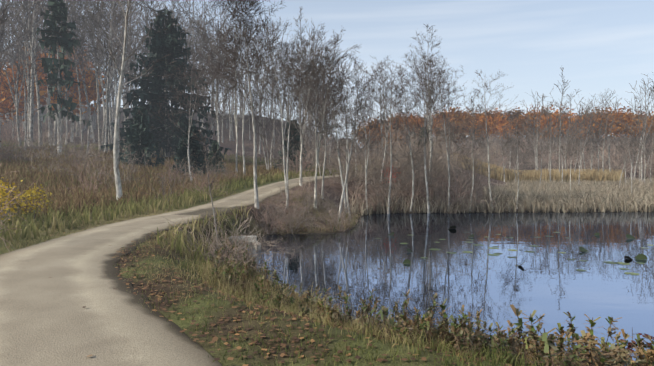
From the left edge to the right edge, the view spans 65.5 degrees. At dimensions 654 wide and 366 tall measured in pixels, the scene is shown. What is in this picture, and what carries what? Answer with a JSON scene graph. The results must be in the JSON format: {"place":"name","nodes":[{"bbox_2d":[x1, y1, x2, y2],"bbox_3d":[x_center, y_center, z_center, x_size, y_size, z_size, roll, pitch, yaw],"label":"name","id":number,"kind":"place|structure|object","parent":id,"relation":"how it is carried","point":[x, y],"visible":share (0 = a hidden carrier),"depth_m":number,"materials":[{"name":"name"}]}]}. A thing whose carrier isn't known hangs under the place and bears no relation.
{"place":"outdoors","nodes":[
{"label":"outdoors","id":0,"kind":"place"},
{"bbox_2d":[0,140,366,282],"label":"grass","id":1,"kind":"structure","parent":0,"point":[54,221],"depth_m":20.53,"materials":[{"name":"plant"}]},
{"bbox_2d":[0,158,401,365],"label":"path","id":2,"kind":"structure","parent":0,"point":[45,320],"depth_m":6.47,"materials":[{"name":"beige concrete"}]},
{"bbox_2d":[0,190,608,365],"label":"verge grass","id":3,"kind":"structure","parent":0,"point":[226,289],"depth_m":6.95,"materials":[{"name":"green plant"}]},
{"bbox_2d":[0,104,653,365],"bbox_3d":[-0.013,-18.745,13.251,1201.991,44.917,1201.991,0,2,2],"label":"ground","id":4,"kind":"structure","parent":0,"point":[335,187],"depth_m":10.15,"materials":[{"name":"plant"}]},
{"bbox_2d":[0,145,283,217],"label":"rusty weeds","id":5,"kind":"object","parent":4,"relation":"on","point":[65,200],"depth_m":30.64,"materials":[{"name":"brown plant"}]},
{"bbox_2d":[32,0,437,174],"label":"spruce trees","id":6,"kind":"object","parent":4,"relation":"on","point":[141,134],"visible":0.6,"depth_m":53.48,"materials":[{"name":"green plant"}]},
{"bbox_2d":[229,235,260,249],"bbox_3d":[-3.224,2.318,18.374,1.690,0.747,1.352,0,2,-6],"label":"culvert headwall","id":7,"kind":"object","parent":4,"relation":"on","point":[249,240],"visible":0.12,"depth_m":18.32,"materials":[{"name":"concrete"}]},
{"bbox_2d":[3,200,521,365],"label":"fallen leaves","id":8,"kind":"object","parent":4,"relation":"on","point":[215,338],"visible":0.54,"depth_m":5.74,"materials":[{"name":"brown plant"}]},
{"bbox_2d":[0,0,651,242],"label":"bare trees","id":9,"kind":"object","parent":4,"relation":"on","point":[325,109],"visible":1,"depth_m":31.26,"materials":[{"name":"grey plant"}]},
{"bbox_2d":[0,0,653,187],"bbox_3d":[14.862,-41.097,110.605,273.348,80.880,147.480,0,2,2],"label":"bare trees","id":10,"kind":"object","parent":4,"relation":"on","point":[32,21],"visible":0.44,"depth_m":74.45,"materials":[{"name":"grey plant"}]},
{"bbox_2d":[0,106,653,279],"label":"bare shrubs","id":11,"kind":"object","parent":4,"relation":"on","point":[438,169],"visible":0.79,"depth_m":36.40,"materials":[{"name":"brown plant"}]},
{"bbox_2d":[16,194,653,365],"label":"plants","id":12,"kind":"object","parent":4,"relation":"on","point":[613,354],"visible":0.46,"depth_m":5.55,"materials":[{"name":"plant"}]},
{"bbox_2d":[382,165,400,182],"bbox_3d":[4.367,-0.421,34.999,1.769,2.115,2.290,-1,2,-34],"label":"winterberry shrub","id":13,"kind":"object","parent":4,"relation":"on","point":[389,174],"visible":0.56,"depth_m":34.95,"materials":[{"name":"brown plant"}]},
{"bbox_2d":[349,175,653,214],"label":"reeds","id":14,"kind":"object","parent":4,"relation":"on","point":[583,196],"depth_m":35.16,"materials":[{"name":"beige plant"}]},
{"bbox_2d":[403,147,624,182],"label":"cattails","id":15,"kind":"object","parent":4,"relation":"on","point":[593,174],"visible":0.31,"depth_m":69.40,"materials":[{"name":"beige plant"}]},
{"bbox_2d":[516,327,652,351],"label":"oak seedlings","id":16,"kind":"object","parent":4,"relation":"on","point":[634,342],"visible":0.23,"depth_m":8.03,"materials":[{"name":"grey plant"}]},
{"bbox_2d":[0,44,653,229],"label":"autumn trees","id":17,"kind":"object","parent":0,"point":[494,128],"visible":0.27,"depth_m":133.25,"materials":[{"name":"orange plant"}]},
{"bbox_2d":[0,0,653,145],"label":"sky","id":18,"kind":"structure","parent":0,"point":[600,45],"materials":[{"name":"blue"}]},
{"bbox_2d":[243,212,653,360],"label":"pond water","id":19,"kind":"structure","parent":0,"point":[549,281],"depth_m":14.90,"materials":[{"name":"blue liquid"}]},
{"bbox_2d":[377,226,653,274],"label":"lily pads","id":20,"kind":"object","parent":19,"relation":"on","point":[583,249],"visible":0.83,"depth_m":17.34,"materials":[{"name":"green plant"}]}
]}

